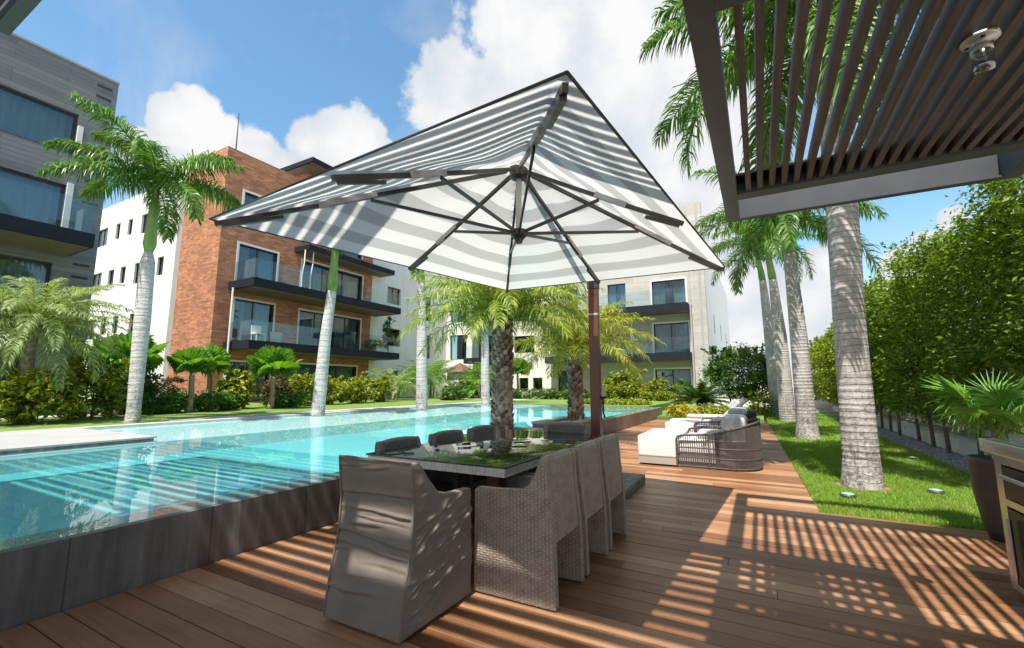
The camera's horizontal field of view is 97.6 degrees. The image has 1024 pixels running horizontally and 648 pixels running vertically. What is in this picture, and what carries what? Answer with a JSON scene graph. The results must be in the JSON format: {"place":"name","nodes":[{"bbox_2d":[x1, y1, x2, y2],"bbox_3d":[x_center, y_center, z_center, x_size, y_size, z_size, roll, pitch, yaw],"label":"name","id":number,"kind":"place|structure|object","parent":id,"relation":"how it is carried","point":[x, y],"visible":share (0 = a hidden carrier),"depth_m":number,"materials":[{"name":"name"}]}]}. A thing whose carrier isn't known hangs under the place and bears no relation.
{"place":"outdoors","nodes":[
{"label":"outdoors","id":0,"kind":"place"},
{"bbox_2d":[0,398,527,420],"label":"garden path","id":1,"kind":"structure","parent":0,"point":[291,412],"depth_m":13.97,"materials":[{"name":"beige stone"}]},
{"bbox_2d":[297,241,346,415],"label":"royal palm","id":2,"kind":"object","parent":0,"point":[318,405],"visible":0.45,"depth_m":13.55,"materials":[{"name":"plant"}]},
{"bbox_2d":[94,404,658,432],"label":"pool water","id":3,"kind":"structure","parent":0,"point":[482,413],"depth_m":12.59,"materials":[{"name":"liquid"}]},
{"bbox_2d":[451,277,489,403],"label":"royal palm","id":4,"kind":"object","parent":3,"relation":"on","point":[485,391],"visible":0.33,"depth_m":21.54,"materials":[{"name":"plant"}]},
{"bbox_2d":[0,393,763,431],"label":"garden ground","id":5,"kind":"structure","parent":0,"point":[252,408],"depth_m":15.80,"materials":[{"name":"plant"}]},
{"bbox_2d":[0,366,98,425],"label":"shrub","id":6,"kind":"object","parent":5,"relation":"on","point":[12,392],"visible":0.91,"depth_m":10.17,"materials":[{"name":"green plant"}]},
{"bbox_2d":[0,32,119,414],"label":"apartment building","id":7,"kind":"structure","parent":5,"relation":"on","point":[49,230],"depth_m":14.72,"materials":[{"name":"grey concrete"}]},
{"bbox_2d":[0,255,51,316],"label":"window","id":8,"kind":"structure","parent":7,"relation":"in","point":[16,267],"depth_m":14.40,"materials":[{"name":"blue glass"}]},
{"bbox_2d":[0,167,64,225],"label":"window","id":9,"kind":"structure","parent":7,"relation":"in","point":[21,195],"depth_m":14.65,"materials":[{"name":"blue glass"}]},
{"bbox_2d":[0,85,77,153],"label":"window","id":10,"kind":"structure","parent":7,"relation":"in","point":[21,117],"depth_m":14.82,"materials":[{"name":"blue glass"}]},
{"bbox_2d":[0,275,133,423],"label":"feathery palm","id":11,"kind":"object","parent":5,"relation":"on","point":[31,316],"visible":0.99,"depth_m":10.54,"materials":[{"name":"green plant"}]},
{"bbox_2d":[58,351,129,419],"bbox_3d":[-11.196,1.690,11.883,1.707,1.846,1.886,-4,-9,28],"label":"shrub","id":12,"kind":"object","parent":5,"relation":"on","point":[104,394],"visible":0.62,"depth_m":11.91,"materials":[{"name":"green plant"}]},
{"bbox_2d":[83,332,170,414],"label":"fan palm","id":13,"kind":"object","parent":5,"relation":"on","point":[154,359],"visible":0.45,"depth_m":13.32,"materials":[{"name":"green plant"}]},
{"bbox_2d":[89,372,165,413],"bbox_3d":[-11.947,2.114,13.919,1.662,1.783,1.863,-4,-9,28],"label":"shrub","id":14,"kind":"object","parent":5,"relation":"on","point":[149,386],"visible":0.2,"depth_m":14.03,"materials":[{"name":"green plant"}]},
{"bbox_2d":[33,90,245,422],"bbox_3d":[-8.965,-1.200,11.246,4.152,7.202,4.558,-4,-9,28],"label":"royal palm","id":15,"kind":"object","parent":5,"relation":"on","point":[171,180],"visible":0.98,"depth_m":10.88,"materials":[{"name":"plant"}]},
{"bbox_2d":[125,373,187,405],"bbox_3d":[-12.790,2.508,15.786,1.816,1.579,2.236,-4,-9,28],"label":"shrub","id":16,"kind":"object","parent":5,"relation":"on","point":[174,379],"visible":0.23,"depth_m":16.10,"materials":[{"name":"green plant"}]},
{"bbox_2d":[141,388,193,414],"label":"shrub","id":17,"kind":"object","parent":5,"relation":"on","point":[166,402],"visible":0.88,"depth_m":13.89,"materials":[{"name":"green plant"}]},
{"bbox_2d":[165,346,219,412],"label":"fan palm","id":18,"kind":"object","parent":5,"relation":"on","point":[193,359],"visible":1,"depth_m":14.48,"materials":[{"name":"green plant"}]},
{"bbox_2d":[195,343,231,408],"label":"fan palm","id":19,"kind":"object","parent":5,"relation":"on","point":[222,360],"visible":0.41,"depth_m":16.90,"materials":[{"name":"green plant"}]},
{"bbox_2d":[184,388,243,411],"bbox_3d":[-10.478,2.744,15.724,1.985,1.069,1.753,6,-10,-35],"label":"shrub","id":20,"kind":"object","parent":5,"relation":"on","point":[205,401],"visible":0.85,"depth_m":15.58,"materials":[{"name":"green plant"}]},
{"bbox_2d":[213,367,256,408],"bbox_3d":[-10.438,2.507,16.904,1.504,1.760,1.735,4,-9,-28],"label":"shrub","id":21,"kind":"object","parent":5,"relation":"on","point":[242,382],"visible":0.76,"depth_m":16.82,"materials":[{"name":"green plant"}]},
{"bbox_2d":[83,113,447,401],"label":"apartment building","id":22,"kind":"structure","parent":5,"relation":"on","point":[225,288],"depth_m":26.00,"materials":[{"name":"red brick"}]},
{"bbox_2d":[223,360,271,400],"bbox_3d":[-14.155,3.010,23.798,0.470,2.120,2.570,-4,-9,28],"label":"window","id":23,"kind":"structure","parent":22,"relation":"in","point":[235,363],"depth_m":24.32,"materials":[{"name":"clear glass"}]},
{"bbox_2d":[230,296,275,341],"bbox_3d":[-14.128,-0.149,24.281,0.470,2.310,2.380,-4,-9,28],"label":"window","id":24,"kind":"structure","parent":22,"relation":"in","point":[261,310],"depth_m":24.33,"materials":[{"name":"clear glass"}]},
{"bbox_2d":[234,241,279,281],"bbox_3d":[-14.128,-3.170,24.697,0.470,2.170,2.380,-4,-9,28],"label":"window","id":25,"kind":"structure","parent":22,"relation":"in","point":[242,256],"depth_m":24.77,"materials":[{"name":"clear glass"}]},
{"bbox_2d":[294,362,357,397],"bbox_3d":[-11.739,3.590,28.166,0.470,2.160,4.720,-4,-9,28],"label":"window","id":26,"kind":"structure","parent":22,"relation":"in","point":[336,369],"depth_m":28.94,"materials":[{"name":"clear glass"}]},
{"bbox_2d":[296,308,361,349],"bbox_3d":[-11.703,0.464,28.662,0.470,2.250,4.870,-4,-9,28],"label":"window","id":27,"kind":"structure","parent":22,"relation":"in","point":[308,323],"depth_m":29.03,"materials":[{"name":"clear glass"}]},
{"bbox_2d":[299,258,363,299],"bbox_3d":[-11.707,-2.619,29.077,0.470,2.110,4.890,-4,-9,28],"label":"window","id":28,"kind":"structure","parent":22,"relation":"in","point":[347,285],"depth_m":29.69,"materials":[{"name":"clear glass"}]},
{"bbox_2d":[0,422,531,540],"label":"pool basin","id":29,"kind":"object","parent":5,"relation":"in","point":[37,501],"visible":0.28,"depth_m":5.56,"materials":[{"name":"liquid"}]},
{"bbox_2d":[0,422,444,474],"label":"pool shelf","id":30,"kind":"object","parent":29,"relation":"on","point":[171,442],"visible":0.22,"depth_m":7.74,"materials":[{"name":"tile"}]},
{"bbox_2d":[0,427,156,455],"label":"pool ledge","id":31,"kind":"object","parent":30,"relation":"on","point":[32,441],"visible":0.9,"depth_m":6.96,"materials":[{"name":"stone"}]},
{"bbox_2d":[76,402,490,428],"bbox_3d":[-7.840,2.951,10.669,0.300,1.260,27.700,-4,-9,28],"label":"pool coping","id":32,"kind":"object","parent":29,"relation":"on","point":[179,422],"visible":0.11,"depth_m":11.57,"materials":[{"name":"beige stone"}]},
{"bbox_2d":[0,404,661,631],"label":"pool wall","id":33,"kind":"structure","parent":29,"relation":"in","point":[46,574],"depth_m":3.03,"materials":[{"name":"stone"}]},
{"bbox_2d":[462,427,542,435],"bbox_3d":[-0.177,2.534,8.153,1.130,1.200,1.140,-4,-9,28],"label":"planter","id":34,"kind":"object","parent":33,"relation":"in","point":[514,428],"visible":0.13,"depth_m":8.43,"materials":[{"name":"brown stone"}]},
{"bbox_2d":[397,272,611,430],"bbox_3d":[-0.226,0.229,8.408,3.958,3.587,3.769,-4,-9,28],"label":"date palm","id":35,"kind":"object","parent":34,"relation":"in","point":[500,311],"visible":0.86,"depth_m":8.16,"materials":[{"name":"green plant"}]},
{"bbox_2d":[531,416,590,429],"bbox_3d":[1.317,2.877,10.646,0.930,1.200,1.990,-4,-9,28],"label":"planter","id":36,"kind":"object","parent":33,"relation":"in","point":[541,423],"visible":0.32,"depth_m":10.50,"materials":[{"name":"brown stone"}]},
{"bbox_2d":[488,287,666,420],"bbox_3d":[1.544,0.690,10.951,3.913,3.375,3.826,5,-9,-33],"label":"date palm","id":37,"kind":"object","parent":36,"relation":"in","point":[575,396],"visible":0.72,"depth_m":10.63,"materials":[{"name":"green plant"}]},
{"bbox_2d":[247,344,302,408],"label":"fan palm","id":38,"kind":"object","parent":5,"relation":"on","point":[272,361],"visible":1,"depth_m":16.80,"materials":[{"name":"green plant"}]},
{"bbox_2d":[257,375,298,404],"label":"shrub","id":39,"kind":"object","parent":5,"relation":"on","point":[279,385],"visible":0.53,"depth_m":18.55,"materials":[{"name":"brown plant"}]},
{"bbox_2d":[256,390,310,408],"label":"shrub","id":40,"kind":"object","parent":5,"relation":"on","point":[290,400],"visible":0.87,"depth_m":17.71,"materials":[{"name":"green plant"}]},
{"bbox_2d":[282,372,329,405],"bbox_3d":[-9.105,2.934,19.573,1.626,1.700,1.654,-4,-9,28],"label":"shrub","id":41,"kind":"object","parent":5,"relation":"on","point":[300,383],"visible":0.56,"depth_m":19.29,"materials":[{"name":"green plant"}]},
{"bbox_2d":[312,374,354,404],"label":"shrub","id":42,"kind":"object","parent":5,"relation":"on","point":[337,392],"visible":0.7,"depth_m":20.90,"materials":[{"name":"green plant"}]},
{"bbox_2d":[344,375,373,402],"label":"shrub","id":43,"kind":"object","parent":5,"relation":"on","point":[356,394],"visible":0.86,"depth_m":22.11,"materials":[{"name":"green plant"}]},
{"bbox_2d":[364,374,395,401],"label":"shrub","id":44,"kind":"object","parent":5,"relation":"on","point":[382,386],"visible":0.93,"depth_m":23.79,"materials":[{"name":"green plant"}]},
{"bbox_2d":[361,364,415,399],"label":"areca palm","id":45,"kind":"object","parent":5,"relation":"on","point":[397,383],"visible":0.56,"depth_m":27.02,"materials":[{"name":"plant"}]},
{"bbox_2d":[392,362,448,398],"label":"areca palm","id":46,"kind":"object","parent":5,"relation":"on","point":[428,377],"visible":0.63,"depth_m":30.71,"materials":[{"name":"green plant"}]},
{"bbox_2d":[406,356,459,397],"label":"areca palm","id":47,"kind":"object","parent":5,"relation":"on","point":[434,367],"visible":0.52,"depth_m":33.08,"materials":[{"name":"green plant"}]},
{"bbox_2d":[439,384,468,399],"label":"shrub","id":48,"kind":"object","parent":5,"relation":"on","point":[459,395],"visible":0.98,"depth_m":27.01,"materials":[{"name":"green plant"}]},
{"bbox_2d":[444,363,474,393],"bbox_3d":[-4.007,4.291,34.438,2.000,2.620,2.000,-4,-9,28],"label":"garden hut","id":49,"kind":"object","parent":5,"relation":"on","point":[459,369],"visible":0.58,"depth_m":33.91,"materials":[{"name":"ceramic"}]},
{"bbox_2d":[446,277,551,396],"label":"apartment building","id":50,"kind":"structure","parent":5,"relation":"on","point":[536,378],"depth_m":36.49,"materials":[{"name":"paint"}]},
{"bbox_2d":[602,368,646,399],"bbox_3d":[6.781,3.740,27.152,2.511,2.088,2.074,-1,-8,4],"label":"shrub","id":51,"kind":"object","parent":5,"relation":"on","point":[613,389],"visible":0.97,"depth_m":26.87,"materials":[{"name":"green plant"}]},
{"bbox_2d":[605,397,652,404],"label":"shrub","id":52,"kind":"object","parent":5,"relation":"on","point":[622,401],"visible":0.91,"depth_m":20.34,"materials":[{"name":"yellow plant"}]},
{"bbox_2d":[545,201,731,404],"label":"apartment building","id":53,"kind":"structure","parent":5,"relation":"on","point":[688,310],"depth_m":30.73,"materials":[{"name":"beige stone"}]},
{"bbox_2d":[608,284,625,308],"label":"window","id":54,"kind":"structure","parent":53,"relation":"in","point":[611,288],"depth_m":32.70,"materials":[{"name":"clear glass"}]},
{"bbox_2d":[650,277,687,304],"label":"window","id":55,"kind":"structure","parent":53,"relation":"in","point":[657,289],"depth_m":30.87,"materials":[{"name":"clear glass"}]},
{"bbox_2d":[652,320,691,352],"bbox_3d":[10.820,0.895,30.330,2.460,2.090,0.470,-4,-9,28],"label":"window","id":56,"kind":"structure","parent":53,"relation":"in","point":[660,330],"depth_m":30.41,"materials":[{"name":"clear glass"}]},
{"bbox_2d":[653,367,692,401],"bbox_3d":[10.798,4.067,29.906,2.450,2.290,0.470,-4,-9,28],"label":"window","id":57,"kind":"structure","parent":53,"relation":"in","point":[671,375],"depth_m":30.06,"materials":[{"name":"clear glass"}]},
{"bbox_2d":[638,378,672,400],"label":"shrub","id":58,"kind":"object","parent":5,"relation":"on","point":[660,392],"visible":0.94,"depth_m":25.76,"materials":[{"name":"green plant"}]},
{"bbox_2d":[665,402,703,416],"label":"shrub","id":59,"kind":"object","parent":5,"relation":"on","point":[682,411],"visible":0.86,"depth_m":17.47,"materials":[{"name":"yellow plant"}]},
{"bbox_2d":[662,376,735,410],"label":"sago palm","id":60,"kind":"object","parent":5,"relation":"on","point":[702,393],"visible":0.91,"depth_m":18.87,"materials":[{"name":"green plant"}]},
{"bbox_2d":[697,341,768,406],"bbox_3d":[11.191,2.526,21.863,4.075,3.375,3.543,-4,-9,28],"label":"round bush","id":61,"kind":"object","parent":5,"relation":"on","point":[755,375],"visible":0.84,"depth_m":21.38,"materials":[{"name":"green plant"}]},
{"bbox_2d":[745,389,776,416],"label":"shrub","id":62,"kind":"object","parent":5,"relation":"on","point":[764,409],"visible":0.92,"depth_m":18.91,"materials":[{"name":"green plant"}]},
{"bbox_2d":[410,269,426,408],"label":"royal palm","id":63,"kind":"object","parent":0,"point":[421,381],"visible":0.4,"depth_m":17.24,"materials":[{"name":"plant"}]},
{"bbox_2d":[0,419,1023,647],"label":"deck","id":64,"kind":"structure","parent":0,"point":[695,557],"depth_m":2.83,"materials":[{"name":"brown wood"}]},
{"bbox_2d":[0,0,41,35],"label":"pergola","id":65,"kind":"object","parent":64,"relation":"on","point":[14,14],"visible":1,"depth_m":5.13,"materials":[{"name":"grey metal"}]},
{"bbox_2d":[322,455,471,643],"bbox_3d":[-0.656,1.233,2.709,0.604,0.893,0.661,-4,-9,28],"label":"covered chair","id":66,"kind":"object","parent":64,"relation":"on","point":[400,568],"visible":1,"depth_m":2.48,"materials":[{"name":"fabric"}]},
{"bbox_2d":[374,436,457,491],"bbox_3d":[-0.872,1.442,4.014,0.563,0.814,0.539,-4,-9,28],"label":"wicker chair","id":67,"kind":"object","parent":64,"relation":"on","point":[443,481],"visible":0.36,"depth_m":4.11,"materials":[{"name":"wicker"}]},
{"bbox_2d":[428,430,486,521],"bbox_3d":[-0.521,1.529,4.649,0.563,0.814,0.539,-4,-9,28],"label":"wicker chair","id":68,"kind":"object","parent":64,"relation":"on","point":[473,482],"visible":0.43,"depth_m":4.50,"materials":[{"name":"wicker"}]},
{"bbox_2d":[208,70,725,498],"bbox_3d":[0.302,0.128,4.339,2.926,3.520,4.892,-5,-9,33],"label":"cantilever umbrella","id":69,"kind":"object","parent":64,"relation":"on","point":[551,181],"visible":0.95,"depth_m":3.90,"materials":[{"name":"fabric"}]},
{"bbox_2d":[366,429,605,487],"bbox_3d":[-0.060,1.514,4.257,1.300,0.755,2.300,-4,-9,28],"label":"dining table","id":70,"kind":"object","parent":64,"relation":"on","point":[496,458],"visible":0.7,"depth_m":3.67,"materials":[{"name":"grey glass"}]},
{"bbox_2d":[474,448,584,610],"bbox_3d":[0.123,1.273,2.986,0.563,0.868,0.490,-4,-9,28],"label":"wicker chair","id":71,"kind":"object","parent":64,"relation":"on","point":[528,543],"visible":0.99,"depth_m":2.78,"materials":[{"name":"wicker"}]},
{"bbox_2d":[528,422,590,472],"bbox_3d":[0.587,1.617,5.372,0.598,0.837,0.563,-4,-9,28],"label":"wicker chair","id":72,"kind":"object","parent":64,"relation":"on","point":[569,427],"visible":0.23,"depth_m":5.58,"materials":[{"name":"wicker"}]},
{"bbox_2d":[517,440,608,575],"bbox_3d":[0.387,1.339,3.464,0.563,0.868,0.490,-4,-9,28],"label":"wicker chair","id":73,"kind":"object","parent":64,"relation":"on","point":[591,491],"visible":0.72,"depth_m":3.34,"materials":[{"name":"wicker"}]},
{"bbox_2d":[597,433,626,549],"bbox_3d":[0.656,1.406,3.950,0.563,0.868,0.490,-4,-9,28],"label":"wicker chair","id":74,"kind":"object","parent":64,"relation":"on","point":[613,481],"visible":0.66,"depth_m":3.81,"materials":[{"name":"wicker"}]},
{"bbox_2d":[638,428,686,465],"bbox_3d":[2.710,2.168,7.976,0.610,0.473,1.370,-4,-9,28],"label":"ottoman","id":75,"kind":"object","parent":64,"relation":"on","point":[656,446],"visible":0.84,"depth_m":7.42,"materials":[{"name":"white fabric"}]},
{"bbox_2d":[665,419,699,432],"bbox_3d":[4.044,2.521,10.539,0.610,0.473,1.370,-4,-9,28],"label":"ottoman","id":76,"kind":"object","parent":64,"relation":"on","point":[682,424],"visible":0.43,"depth_m":10.05,"materials":[{"name":"white fabric"}]},
{"bbox_2d":[675,414,762,470],"bbox_3d":[3.527,1.943,7.589,1.234,0.782,1.434,-4,-9,28],"label":"woven daybed","id":77,"kind":"object","parent":64,"relation":"on","point":[735,443],"visible":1,"depth_m":7.00,"materials":[{"name":"grey wicker"}]},
{"bbox_2d":[694,407,756,432],"bbox_3d":[4.874,2.297,10.167,1.234,0.782,1.434,-4,-9,28],"label":"woven daybed","id":78,"kind":"object","parent":64,"relation":"on","point":[716,421],"visible":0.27,"depth_m":9.77,"materials":[{"name":"grey wicker"}]},
{"bbox_2d":[682,0,1023,222],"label":"pergola","id":79,"kind":"object","parent":64,"relation":"on","point":[949,119],"visible":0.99,"depth_m":2.62,"materials":[{"name":"wood"}]},
{"bbox_2d":[959,27,1001,74],"bbox_3d":[2.193,-1.256,2.090,0.140,0.176,0.140,-4,-9,28],"label":"outdoor lamp","id":80,"kind":"object","parent":79,"relation":"attached to","point":[979,43],"visible":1,"depth_m":2.08,"materials":[{"name":"metal"}]},
{"bbox_2d":[965,454,1005,542],"bbox_3d":[4.220,1.493,3.825,0.430,0.676,0.430,-4,-9,28],"label":"plant pot","id":81,"kind":"object","parent":64,"relation":"on","point":[982,471],"visible":0.48,"depth_m":3.81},
{"bbox_2d":[920,370,1023,459],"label":"fan palm","id":82,"kind":"object","parent":81,"relation":"in","point":[978,405],"visible":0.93,"depth_m":3.83,"materials":[{"name":"green plant"}]},
{"bbox_2d":[978,428,1023,594],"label":"barbecue grill","id":83,"kind":"object","parent":64,"relation":"on","point":[1008,454],"visible":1,"depth_m":2.74,"materials":[{"name":"silver metal"}]},
{"bbox_2d":[1006,508,1023,587],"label":"door","id":84,"kind":"structure","parent":83,"relation":"in","point":[1015,525],"depth_m":2.71,"materials":[{"name":"glass"}]},
{"bbox_2d":[13,0,1023,387],"label":"sky","id":85,"kind":"structure","parent":0,"point":[333,82],"materials":[{"name":"blue"}]},
{"bbox_2d":[814,395,838,412],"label":"side path","id":86,"kind":"structure","parent":0,"point":[828,411],"depth_m":22.35,"materials":[{"name":"concrete"}]},
{"bbox_2d":[832,405,1021,454],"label":"boundary wall","id":87,"kind":"structure","parent":86,"relation":"on","point":[961,443],"depth_m":10.12,"materials":[{"name":"concrete"}]},
{"bbox_2d":[764,412,985,530],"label":"lawn","id":88,"kind":"structure","parent":0,"point":[866,497],"depth_m":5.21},
{"bbox_2d":[706,214,825,421],"bbox_3d":[9.773,-0.604,16.742,4.516,8.404,4.516,2,-8,-15],"label":"royal palm","id":89,"kind":"object","parent":88,"relation":"on","point":[786,402],"visible":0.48,"depth_m":16.61,"materials":[{"name":"plant"}]},
{"bbox_2d":[710,219,821,415],"bbox_3d":[11.049,-0.504,20.044,4.893,9.110,4.789,0,-8,3],"label":"royal palm","id":90,"kind":"object","parent":88,"relation":"on","point":[768,339],"visible":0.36,"depth_m":19.75,"materials":[{"name":"plant"}]},
{"bbox_2d":[690,135,889,439],"bbox_3d":[7.097,-0.874,11.875,4.777,7.606,4.793,-4,-9,28],"label":"royal palm","id":91,"kind":"object","parent":88,"relation":"on","point":[806,419],"visible":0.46,"depth_m":11.43,"materials":[{"name":"plant"}]},
{"bbox_2d":[832,482,889,493],"bbox_3d":[4.571,2.123,5.812,0.800,0.016,0.800,-4,-9,28],"label":"soil patch","id":92,"kind":"object","parent":88,"relation":"on","point":[838,483],"visible":0.13,"depth_m":5.79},
{"bbox_2d":[637,0,925,490],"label":"royal palm","id":93,"kind":"object","parent":92,"relation":"on","point":[861,468],"visible":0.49,"depth_m":6.17,"materials":[{"name":"plant"}]},
{"bbox_2d":[823,412,968,471],"bbox_3d":[10.486,3.205,12.635,0.670,0.292,21.200,-4,-9,28],"label":"gravel bed","id":94,"kind":"object","parent":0,"point":[832,414],"visible":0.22,"depth_m":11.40,"materials":[{"name":"gravel"}]},
{"bbox_2d":[864,276,924,435],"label":"hedge tree","id":95,"kind":"object","parent":94,"relation":"on","point":[868,291],"visible":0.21,"depth_m":11.89,"materials":[{"name":"green plant"}]},
{"bbox_2d":[865,283,948,440],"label":"hedge tree","id":96,"kind":"object","parent":94,"relation":"on","point":[877,314],"visible":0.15,"depth_m":11.02,"materials":[{"name":"green plant"}]},
{"bbox_2d":[871,275,955,446],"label":"hedge tree","id":97,"kind":"object","parent":94,"relation":"on","point":[898,394],"visible":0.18,"depth_m":9.79,"materials":[{"name":"green plant"}]},
{"bbox_2d":[870,229,979,453],"bbox_3d":[8.333,0.369,8.800,1.941,4.351,2.447,-5,-9,34],"label":"hedge tree","id":98,"kind":"object","parent":94,"relation":"on","point":[902,264],"visible":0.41,"depth_m":9.05,"materials":[{"name":"green plant"}]},
{"bbox_2d":[890,218,1016,453],"bbox_3d":[8.000,0.262,7.787,1.959,4.285,2.422,-5,-9,33],"label":"hedge tree","id":99,"kind":"object","parent":94,"relation":"on","point":[923,253],"visible":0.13,"depth_m":8.07,"materials":[{"name":"green plant"}]},
{"bbox_2d":[902,235,1023,438],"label":"hedge tree","id":100,"kind":"object","parent":94,"relation":"on","point":[944,372],"visible":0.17,"depth_m":7.19,"materials":[{"name":"green plant"}]},
{"bbox_2d":[919,191,1023,438],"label":"hedge tree","id":101,"kind":"object","parent":94,"relation":"on","point":[971,233],"visible":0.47,"depth_m":6.32,"materials":[{"name":"green plant"}]},
{"bbox_2d":[944,176,1023,436],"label":"hedge tree","id":102,"kind":"object","parent":94,"relation":"on","point":[1011,259],"visible":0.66,"depth_m":5.51,"materials":[{"name":"green plant"}]},
{"bbox_2d":[963,174,1023,357],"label":"hedge tree","id":103,"kind":"object","parent":94,"relation":"on","point":[1019,208],"visible":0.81,"depth_m":4.98,"materials":[{"name":"green plant"}]},
{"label":"deck base","id":104,"kind":"structure","parent":0,"visible":0},
{"bbox_2d":[715,396,835,409],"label":"end wall","id":105,"kind":"structure","parent":104,"relation":"on","point":[821,405],"depth_m":24.37,"materials":[{"name":"grey stone"}]},
{"bbox_2d":[808,337,827,400],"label":"hedge tree","id":106,"kind":"object","parent":104,"relation":"on","point":[816,387],"visible":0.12,"depth_m":24.15,"materials":[{"name":"green plant"}]},
{"bbox_2d":[809,335,836,402],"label":"hedge tree","id":107,"kind":"object","parent":104,"relation":"on","point":[823,372],"visible":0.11,"depth_m":20.92,"materials":[{"name":"green plant"}]},
{"bbox_2d":[818,324,837,403],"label":"hedge tree","id":108,"kind":"object","parent":104,"relation":"on","point":[830,384],"visible":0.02,"depth_m":19.52,"materials":[{"name":"green plant"}]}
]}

